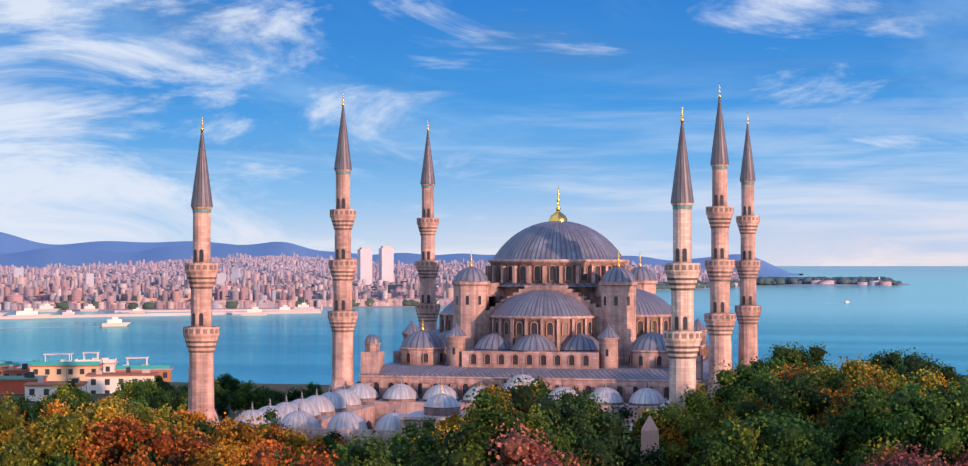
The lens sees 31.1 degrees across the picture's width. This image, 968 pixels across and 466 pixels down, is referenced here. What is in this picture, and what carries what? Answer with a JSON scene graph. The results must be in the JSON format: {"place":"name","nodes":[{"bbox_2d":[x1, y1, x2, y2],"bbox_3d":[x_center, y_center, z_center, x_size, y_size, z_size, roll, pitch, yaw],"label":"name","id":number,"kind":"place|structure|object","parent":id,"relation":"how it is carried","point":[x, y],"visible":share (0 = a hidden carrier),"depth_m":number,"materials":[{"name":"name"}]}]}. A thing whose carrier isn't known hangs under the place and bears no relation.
{"place":"outdoors","nodes":[
{"label":"outdoors","id":0,"kind":"place"},
{"bbox_2d":[0,381,329,422],"bbox_3d":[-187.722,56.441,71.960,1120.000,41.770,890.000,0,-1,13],"label":"ground","id":1,"kind":"structure","parent":0,"point":[279,387],"depth_m":476.72,"materials":[{"name":"plant"}]},
{"bbox_2d":[0,391,26,414],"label":"tree","id":2,"kind":"object","parent":1,"relation":"on","point":[4,397],"visible":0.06,"depth_m":269.18,"materials":[{"name":"green plant"}]},
{"bbox_2d":[7,404,36,432],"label":"tree","id":3,"kind":"object","parent":1,"relation":"on","point":[24,418],"depth_m":209.29,"materials":[{"name":"green plant"}]},
{"bbox_2d":[7,396,38,426],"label":"tree","id":4,"kind":"object","parent":1,"relation":"on","point":[22,405],"visible":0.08,"depth_m":225.84,"materials":[{"name":"green plant"}]},
{"bbox_2d":[15,422,34,448],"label":"tree","id":5,"kind":"object","parent":1,"relation":"on","point":[24,445],"depth_m":165.03,"materials":[{"name":"green plant"}]},
{"bbox_2d":[17,415,35,446],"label":"tree","id":6,"kind":"object","parent":1,"relation":"on","point":[24,421],"depth_m":182.73,"materials":[{"name":"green plant"}]},
{"bbox_2d":[27,399,75,434],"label":"tree","id":7,"kind":"object","parent":1,"relation":"on","point":[53,408],"visible":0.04,"depth_m":216.08,"materials":[{"name":"orange plant"}]},
{"bbox_2d":[27,382,78,417],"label":"tree","id":8,"kind":"object","parent":1,"relation":"on","point":[63,391],"visible":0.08,"depth_m":235.88,"materials":[{"name":"green plant"}]},
{"bbox_2d":[0,386,108,465],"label":"tree","id":9,"kind":"object","parent":1,"relation":"on","point":[51,448],"visible":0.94,"depth_m":139.12,"materials":[{"name":"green plant"}]},
{"bbox_2d":[28,413,97,441],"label":"tree","id":10,"kind":"object","parent":1,"relation":"on","point":[45,423],"depth_m":201.47,"materials":[{"name":"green plant"}]},
{"bbox_2d":[32,395,100,427],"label":"tree","id":11,"kind":"object","parent":1,"relation":"on","point":[73,404],"visible":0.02,"depth_m":230.45,"materials":[{"name":"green plant"}]},
{"bbox_2d":[47,378,93,406],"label":"tree","id":12,"kind":"object","parent":1,"relation":"on","point":[81,395],"visible":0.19,"depth_m":293.03,"materials":[{"name":"green plant"}]},
{"bbox_2d":[0,352,172,401],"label":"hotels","id":13,"kind":"object","parent":1,"relation":"on","point":[98,376],"visible":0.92,"depth_m":510.23,"materials":[{"name":"white paint"}]},
{"bbox_2d":[42,402,151,444],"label":"tree","id":14,"kind":"object","parent":1,"relation":"on","point":[107,412],"depth_m":181.78,"materials":[{"name":"yellow plant"}]},
{"bbox_2d":[78,396,135,409],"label":"tree","id":15,"kind":"object","parent":1,"relation":"on","point":[102,400],"depth_m":230.63,"materials":[{"name":"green plant"}]},
{"bbox_2d":[97,441,126,465],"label":"tree","id":16,"kind":"object","parent":1,"relation":"on","point":[104,452],"visible":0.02,"depth_m":162.80,"materials":[{"name":"orange plant"}]},
{"bbox_2d":[84,395,150,425],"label":"tree","id":17,"kind":"object","parent":1,"relation":"on","point":[124,409],"visible":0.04,"depth_m":224.96,"materials":[{"name":"green plant"}]},
{"bbox_2d":[68,412,189,465],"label":"tree","id":18,"kind":"object","parent":1,"relation":"on","point":[127,440],"visible":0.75,"depth_m":142.36,"materials":[{"name":"orange plant"}]},
{"bbox_2d":[109,378,175,409],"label":"tree","id":19,"kind":"object","parent":1,"relation":"on","point":[138,389],"visible":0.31,"depth_m":299.45,"materials":[{"name":"green plant"}]},
{"bbox_2d":[123,403,169,429],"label":"tree","id":20,"kind":"object","parent":1,"relation":"on","point":[141,412],"visible":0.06,"depth_m":208.71,"materials":[{"name":"green plant"}]},
{"bbox_2d":[130,396,167,413],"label":"tree","id":21,"kind":"object","parent":1,"relation":"on","point":[154,406],"depth_m":246.37,"materials":[{"name":"green plant"}]},
{"bbox_2d":[151,404,173,419],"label":"tree","id":22,"kind":"object","parent":1,"relation":"on","point":[166,412],"visible":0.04,"depth_m":224.62,"materials":[{"name":"green plant"}]},
{"bbox_2d":[153,375,176,393],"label":"tree","id":23,"kind":"object","parent":1,"relation":"on","point":[159,380],"visible":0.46,"depth_m":415.15,"materials":[{"name":"green plant"}]},
{"bbox_2d":[162,386,187,412],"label":"tree","id":24,"kind":"object","parent":1,"relation":"on","point":[179,398],"visible":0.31,"depth_m":318.93,"materials":[{"name":"green plant"}]},
{"bbox_2d":[145,413,209,451],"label":"tree","id":25,"kind":"object","parent":1,"relation":"on","point":[170,427],"visible":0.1,"depth_m":177.49,"materials":[{"name":"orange plant"}]},
{"bbox_2d":[149,413,220,440],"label":"tree","id":26,"kind":"object","parent":1,"relation":"on","point":[204,427],"visible":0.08,"depth_m":197.97,"materials":[{"name":"orange plant"}]},
{"bbox_2d":[169,406,213,427],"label":"tree","id":27,"kind":"object","parent":1,"relation":"on","point":[195,416],"visible":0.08,"depth_m":224.52,"materials":[{"name":"orange plant"}]},
{"bbox_2d":[177,400,219,422],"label":"tree","id":28,"kind":"object","parent":1,"relation":"on","point":[185,407],"depth_m":251.37,"materials":[{"name":"green plant"}]},
{"bbox_2d":[183,117,219,425],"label":"minaret","id":29,"kind":"object","parent":1,"relation":"on","point":[201,333],"visible":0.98,"depth_m":237.15,"materials":[{"name":"stone"}]},
{"bbox_2d":[177,375,231,420],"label":"tree","id":30,"kind":"object","parent":1,"relation":"on","point":[221,397],"visible":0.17,"depth_m":333.03,"materials":[{"name":"green plant"}]},
{"bbox_2d":[165,421,246,465],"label":"tree","id":31,"kind":"object","parent":1,"relation":"on","point":[196,444],"visible":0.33,"depth_m":151.87,"materials":[{"name":"orange plant"}]},
{"bbox_2d":[216,373,242,422],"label":"tree","id":32,"kind":"object","parent":1,"relation":"on","point":[228,382],"visible":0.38,"depth_m":356.68,"materials":[{"name":"green plant"}]},
{"bbox_2d":[178,410,285,465],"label":"tree","id":33,"kind":"object","parent":1,"relation":"on","point":[243,432],"visible":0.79,"depth_m":147.81,"materials":[{"name":"orange plant"}]},
{"bbox_2d":[181,412,300,465],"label":"tree","id":34,"kind":"object","parent":1,"relation":"on","point":[225,426],"visible":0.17,"depth_m":169.52,"materials":[{"name":"orange plant"}]},
{"bbox_2d":[229,380,274,411],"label":"tree","id":35,"kind":"object","parent":1,"relation":"on","point":[259,397],"visible":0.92,"depth_m":350.79,"materials":[{"name":"green plant"}]},
{"bbox_2d":[254,407,293,433],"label":"tree","id":36,"kind":"object","parent":1,"relation":"on","point":[269,415],"visible":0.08,"depth_m":221.89,"materials":[{"name":"green plant"}]},
{"bbox_2d":[268,389,285,402],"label":"tree","id":37,"kind":"object","parent":1,"relation":"on","point":[277,395],"visible":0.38,"depth_m":409.40,"materials":[{"name":"green plant"}]},
{"bbox_2d":[257,424,312,463],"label":"tree","id":38,"kind":"object","parent":1,"relation":"on","point":[296,439],"visible":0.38,"depth_m":189.77,"materials":[{"name":"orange plant"}]},
{"bbox_2d":[231,433,343,465],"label":"tree","id":39,"kind":"object","parent":1,"relation":"on","point":[266,454],"visible":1,"depth_m":135.67,"materials":[{"name":"orange plant"}]},
{"bbox_2d":[271,387,309,405],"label":"tree","id":40,"kind":"object","parent":1,"relation":"on","point":[294,395],"visible":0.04,"depth_m":305.44,"materials":[{"name":"green plant"}]},
{"bbox_2d":[266,436,338,463],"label":"tree","id":41,"kind":"object","parent":1,"relation":"on","point":[309,454],"visible":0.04,"depth_m":184.01,"materials":[{"name":"orange plant"}]},
{"bbox_2d":[285,428,332,459],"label":"tree","id":42,"kind":"object","parent":1,"relation":"on","point":[316,448],"visible":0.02,"depth_m":203.46,"materials":[{"name":"orange plant"}]},
{"bbox_2d":[299,381,323,398],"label":"tree","id":43,"kind":"object","parent":1,"relation":"on","point":[311,390],"visible":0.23,"depth_m":373.29,"materials":[{"name":"green plant"}]},
{"bbox_2d":[290,440,353,465],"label":"tree","id":44,"kind":"object","parent":1,"relation":"on","point":[338,451],"visible":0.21,"depth_m":160.20,"materials":[{"name":"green plant"}]},
{"bbox_2d":[320,432,337,458],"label":"tree","id":45,"kind":"object","parent":1,"relation":"on","point":[327,440],"visible":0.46,"depth_m":214.72,"materials":[{"name":"green plant"}]},
{"bbox_2d":[311,429,349,454],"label":"tree","id":46,"kind":"object","parent":1,"relation":"on","point":[333,435],"visible":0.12,"depth_m":229.78,"materials":[{"name":"green plant"}]},
{"bbox_2d":[328,94,357,391],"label":"minaret","id":47,"kind":"object","parent":1,"relation":"on","point":[342,316],"visible":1,"depth_m":294.96,"materials":[{"name":"stone"}]},
{"bbox_2d":[333,430,428,465],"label":"tree","id":48,"kind":"object","parent":1,"relation":"on","point":[371,453],"visible":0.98,"depth_m":142.54,"materials":[{"name":"green plant"}]},
{"bbox_2d":[386,419,444,458],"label":"tree","id":49,"kind":"object","parent":1,"relation":"on","point":[411,430],"visible":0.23,"depth_m":189.40,"materials":[{"name":"green plant"}]},
{"bbox_2d":[409,416,438,446],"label":"tree","id":50,"kind":"object","parent":1,"relation":"on","point":[428,424],"visible":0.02,"depth_m":225.00,"materials":[{"name":"green plant"}]},
{"bbox_2d":[415,120,439,331],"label":"minaret","id":51,"kind":"object","parent":1,"relation":"on","point":[427,308],"visible":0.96,"depth_m":349.12,"materials":[{"name":"stone"}]},
{"bbox_2d":[386,427,490,465],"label":"tree","id":52,"kind":"object","parent":1,"relation":"on","point":[425,440],"visible":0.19,"depth_m":161.38,"materials":[{"name":"green plant"}]},
{"bbox_2d":[430,412,461,436],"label":"tree","id":53,"kind":"object","parent":1,"relation":"on","point":[448,419],"visible":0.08,"depth_m":216.89,"materials":[{"name":"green plant"}]},
{"bbox_2d":[403,423,490,460],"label":"tree","id":54,"kind":"object","parent":1,"relation":"on","point":[439,429],"visible":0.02,"depth_m":182.33,"materials":[{"name":"green plant"}]},
{"bbox_2d":[234,367,668,449],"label":"domed arcade","id":55,"kind":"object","parent":1,"relation":"on","point":[356,409],"depth_m":267.58,"materials":[{"name":"stone"}]},
{"bbox_2d":[445,377,544,432],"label":"tree","id":56,"kind":"object","parent":1,"relation":"on","point":[493,390],"visible":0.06,"depth_m":204.72,"materials":[{"name":"green plant"}]},
{"bbox_2d":[459,402,533,439],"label":"tree","id":57,"kind":"object","parent":1,"relation":"on","point":[471,420],"depth_m":189.86,"materials":[{"name":"green plant"}]},
{"bbox_2d":[417,375,603,465],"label":"tree","id":58,"kind":"object","parent":1,"relation":"on","point":[463,448],"visible":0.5,"depth_m":151.36,"materials":[{"name":"green plant"}]},
{"bbox_2d":[499,376,555,399],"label":"tree","id":59,"kind":"object","parent":1,"relation":"on","point":[541,386],"depth_m":225.54,"materials":[{"name":"green plant"}]},
{"bbox_2d":[481,418,603,465],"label":"tree","id":60,"kind":"object","parent":1,"relation":"on","point":[517,447],"visible":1,"depth_m":134.72,"materials":[{"name":"red plant"}]},
{"bbox_2d":[357,188,736,402],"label":"mosque","id":61,"kind":"structure","parent":1,"relation":"on","point":[556,299],"depth_m":297.67,"materials":[{"name":"stone"}]},
{"bbox_2d":[487,389,668,465],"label":"tree","id":62,"kind":"object","parent":1,"relation":"on","point":[597,435],"visible":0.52,"depth_m":159.69,"materials":[{"name":"green plant"}]},
{"bbox_2d":[552,387,616,417],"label":"tree","id":63,"kind":"object","parent":1,"relation":"on","point":[568,396],"visible":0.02,"depth_m":208.30,"materials":[{"name":"green plant"}]},
{"bbox_2d":[605,404,637,445],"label":"tree","id":64,"kind":"object","parent":1,"relation":"on","point":[625,413],"visible":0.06,"depth_m":215.43,"materials":[{"name":"green plant"}]},
{"bbox_2d":[640,415,659,465],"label":"obelisk","id":65,"kind":"object","parent":1,"relation":"on","point":[649,433],"visible":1,"depth_m":195.01,"materials":[{"name":"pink stone"}]},
{"bbox_2d":[622,387,727,465],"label":"tree","id":66,"kind":"object","parent":1,"relation":"on","point":[684,422],"visible":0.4,"depth_m":205.17,"materials":[{"name":"green plant"}]},
{"bbox_2d":[659,425,702,465],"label":"tree","id":67,"kind":"object","parent":1,"relation":"on","point":[668,432],"visible":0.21,"depth_m":206.23,"materials":[{"name":"green plant"}]},
{"bbox_2d":[639,381,723,438],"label":"tree","id":68,"kind":"object","parent":1,"relation":"on","point":[718,404],"visible":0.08,"depth_m":220.62,"materials":[{"name":"green plant"}]},
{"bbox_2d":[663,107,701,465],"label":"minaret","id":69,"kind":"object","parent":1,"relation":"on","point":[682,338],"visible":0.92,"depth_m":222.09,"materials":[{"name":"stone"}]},
{"bbox_2d":[704,82,735,399],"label":"minaret","id":70,"kind":"object","parent":1,"relation":"on","point":[719,319],"visible":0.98,"depth_m":280.35,"materials":[{"name":"stone"}]},
{"bbox_2d":[721,393,763,425],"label":"tree","id":71,"kind":"object","parent":1,"relation":"on","point":[738,402],"visible":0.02,"depth_m":210.93,"materials":[{"name":"green plant"}]},
{"bbox_2d":[706,354,787,417],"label":"tree","id":72,"kind":"object","parent":1,"relation":"on","point":[732,383],"visible":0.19,"depth_m":222.36,"materials":[{"name":"green plant"}]},
{"bbox_2d":[735,111,760,365],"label":"minaret","id":73,"kind":"object","parent":1,"relation":"on","point":[747,309],"visible":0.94,"depth_m":334.35,"materials":[{"name":"stone"}]},
{"bbox_2d":[683,408,826,465],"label":"tree","id":74,"kind":"object","parent":1,"relation":"on","point":[740,445],"visible":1,"depth_m":152.22,"materials":[{"name":"green plant"}]},
{"bbox_2d":[735,356,786,401],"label":"tree","id":75,"kind":"object","parent":1,"relation":"on","point":[755,365],"visible":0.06,"depth_m":228.59,"materials":[{"name":"green plant"}]},
{"bbox_2d":[725,410,849,465],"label":"tree","id":76,"kind":"object","parent":1,"relation":"on","point":[818,446],"visible":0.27,"depth_m":158.80,"materials":[{"name":"green plant"}]},
{"bbox_2d":[725,342,852,433],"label":"tree","id":77,"kind":"object","parent":1,"relation":"on","point":[791,396],"visible":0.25,"depth_m":181.57,"materials":[{"name":"green plant"}]},
{"bbox_2d":[749,341,832,372],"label":"tree","id":78,"kind":"object","parent":1,"relation":"on","point":[817,353],"visible":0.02,"depth_m":260.76,"materials":[{"name":"green plant"}]},
{"bbox_2d":[766,344,822,363],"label":"tree","id":79,"kind":"object","parent":1,"relation":"on","point":[795,349],"depth_m":333.70,"materials":[{"name":"green plant"}]},
{"bbox_2d":[765,347,832,368],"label":"tree","id":80,"kind":"object","parent":1,"relation":"on","point":[807,364],"depth_m":278.39,"materials":[{"name":"green plant"}]},
{"bbox_2d":[755,359,871,411],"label":"tree","id":81,"kind":"object","parent":1,"relation":"on","point":[827,372],"visible":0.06,"depth_m":195.35,"materials":[{"name":"orange plant"}]},
{"bbox_2d":[800,377,896,461],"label":"tree","id":82,"kind":"object","parent":1,"relation":"on","point":[835,401],"visible":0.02,"depth_m":178.11,"materials":[{"name":"green plant"}]},
{"bbox_2d":[814,376,927,465],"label":"tree","id":83,"kind":"object","parent":1,"relation":"on","point":[863,427],"visible":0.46,"depth_m":164.85,"materials":[{"name":"green plant"}]},
{"bbox_2d":[861,347,904,374],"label":"tree","id":84,"kind":"object","parent":1,"relation":"on","point":[890,360],"visible":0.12,"depth_m":272.75,"materials":[{"name":"green plant"}]},
{"bbox_2d":[825,353,942,399],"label":"tree","id":85,"kind":"object","parent":1,"relation":"on","point":[855,370],"visible":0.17,"depth_m":190.99,"materials":[{"name":"yellow plant"}]},
{"bbox_2d":[836,441,937,465],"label":"tree","id":86,"kind":"object","parent":1,"relation":"on","point":[912,459],"visible":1,"depth_m":139.67,"materials":[{"name":"red plant"}]},
{"bbox_2d":[876,364,906,375],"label":"tree","id":87,"kind":"object","parent":1,"relation":"on","point":[901,369],"depth_m":221.38,"materials":[{"name":"green plant"}]},
{"bbox_2d":[861,445,935,465],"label":"tree","id":88,"kind":"object","parent":1,"relation":"on","point":[925,450],"visible":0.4,"depth_m":149.12,"materials":[{"name":"red plant"}]},
{"bbox_2d":[841,370,967,465],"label":"tree","id":89,"kind":"object","parent":1,"relation":"on","point":[944,420],"visible":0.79,"depth_m":152.75,"materials":[{"name":"green plant"}]},
{"bbox_2d":[879,348,964,383],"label":"tree","id":90,"kind":"object","parent":1,"relation":"on","point":[904,358],"depth_m":268.98,"materials":[{"name":"green plant"}]},
{"bbox_2d":[890,347,956,399],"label":"tree","id":91,"kind":"object","parent":1,"relation":"on","point":[915,365],"visible":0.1,"depth_m":210.04,"materials":[{"name":"green plant"}]},
{"bbox_2d":[883,389,963,464],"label":"tree","id":92,"kind":"object","parent":1,"relation":"on","point":[949,460],"visible":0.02,"depth_m":157.94,"materials":[{"name":"green plant"}]},
{"bbox_2d":[918,371,956,392],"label":"tree","id":93,"kind":"object","parent":1,"relation":"on","point":[943,379],"depth_m":231.47,"materials":[{"name":"yellow plant"}]},
{"bbox_2d":[924,445,967,465],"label":"tree","id":94,"kind":"object","parent":1,"relation":"on","point":[964,460],"visible":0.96,"depth_m":145.32,"materials":[{"name":"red plant"}]},
{"bbox_2d":[932,363,963,389],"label":"tree","id":95,"kind":"object","parent":1,"relation":"on","point":[946,371],"visible":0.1,"depth_m":262.86,"materials":[{"name":"green plant"}]},
{"bbox_2d":[949,376,967,392],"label":"tree","id":96,"kind":"object","parent":1,"relation":"on","point":[963,381],"depth_m":218.44,"materials":[{"name":"green plant"}]},
{"bbox_2d":[0,232,378,254],"bbox_3d":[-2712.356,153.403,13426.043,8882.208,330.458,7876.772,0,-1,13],"label":"hills","id":97,"kind":"structure","parent":0,"point":[9,243],"depth_m":12416.67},
{"bbox_2d":[0,242,735,269],"bbox_3d":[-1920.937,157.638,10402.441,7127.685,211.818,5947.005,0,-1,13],"label":"hills","id":98,"kind":"structure","parent":0,"point":[39,258],"depth_m":9693.94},
{"bbox_2d":[0,260,739,310],"bbox_3d":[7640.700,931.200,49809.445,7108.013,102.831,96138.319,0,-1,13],"label":"shore terrain","id":99,"kind":"structure","parent":0,"point":[273,308],"depth_m":2772.69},
{"bbox_2d":[121,293,190,300],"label":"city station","id":100,"kind":"object","parent":99,"relation":"on","point":[157,299],"visible":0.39,"depth_m":2738.41,"materials":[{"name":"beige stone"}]},
{"bbox_2d":[14,246,393,286],"bbox_3d":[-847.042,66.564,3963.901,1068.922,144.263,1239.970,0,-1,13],"label":"high-rise buildings","id":101,"kind":"structure","parent":99,"relation":"on","point":[386,263],"depth_m":4277.38,"materials":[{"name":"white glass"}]},
{"bbox_2d":[0,252,739,309],"bbox_3d":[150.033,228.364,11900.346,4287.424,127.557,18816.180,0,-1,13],"label":"city buildings","id":102,"kind":"structure","parent":99,"relation":"on","point":[72,287],"depth_m":3657.49,"materials":[{"name":"concrete"}]},
{"bbox_2d":[24,265,739,309],"bbox_3d":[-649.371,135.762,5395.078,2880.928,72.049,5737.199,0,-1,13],"label":"city trees","id":103,"kind":"object","parent":99,"relation":"on","point":[234,304],"visible":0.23,"depth_m":2891.96,"materials":[{"name":"plant"}]},
{"bbox_2d":[388,285,402,292],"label":"dark city block","id":104,"kind":"structure","parent":99,"relation":"on","point":[393,287],"depth_m":3134.38,"materials":[{"name":"grey glass"}]},
{"bbox_2d":[0,266,967,384],"bbox_3d":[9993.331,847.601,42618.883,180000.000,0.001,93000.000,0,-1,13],"label":"sea","id":105,"kind":"structure","parent":0,"point":[925,310],"depth_m":1874.86,"materials":[{"name":"liquid"}]},
{"bbox_2d":[0,304,322,318],"bbox_3d":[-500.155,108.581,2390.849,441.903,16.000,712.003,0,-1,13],"label":"shoreline","id":106,"kind":"structure","parent":105,"relation":"in","point":[296,311],"depth_m":2456.99,"materials":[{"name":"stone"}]},
{"bbox_2d":[0,300,849,328],"bbox_3d":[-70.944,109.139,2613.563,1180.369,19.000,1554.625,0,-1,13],"label":"boats","id":107,"kind":"object","parent":105,"relation":"on","point":[116,321],"visible":0.98,"depth_m":2422.56,"materials":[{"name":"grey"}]},
{"bbox_2d":[0,0,967,265],"label":"sky","id":108,"kind":"structure","parent":0,"point":[857,110],"materials":[{"name":"blue"}]},
{"bbox_2d":[692,254,798,275],"bbox_3d":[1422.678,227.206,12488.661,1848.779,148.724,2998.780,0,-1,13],"label":"headland","id":109,"kind":"structure","parent":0,"point":[766,269],"depth_m":11765.47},
{"bbox_2d":[784,283,908,285],"bbox_3d":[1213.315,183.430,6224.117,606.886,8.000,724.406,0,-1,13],"label":"shoreline","id":110,"kind":"structure","parent":0,"point":[832,284],"depth_m":5969.91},
{"bbox_2d":[756,276,901,284],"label":"peninsula trees","id":111,"kind":"object","parent":110,"relation":"on","point":[774,280],"visible":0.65,"depth_m":6033.47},
{"bbox_2d":[811,280,891,284],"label":"buildings","id":112,"kind":"structure","parent":110,"relation":"on","point":[858,283],"depth_m":5967.71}
]}

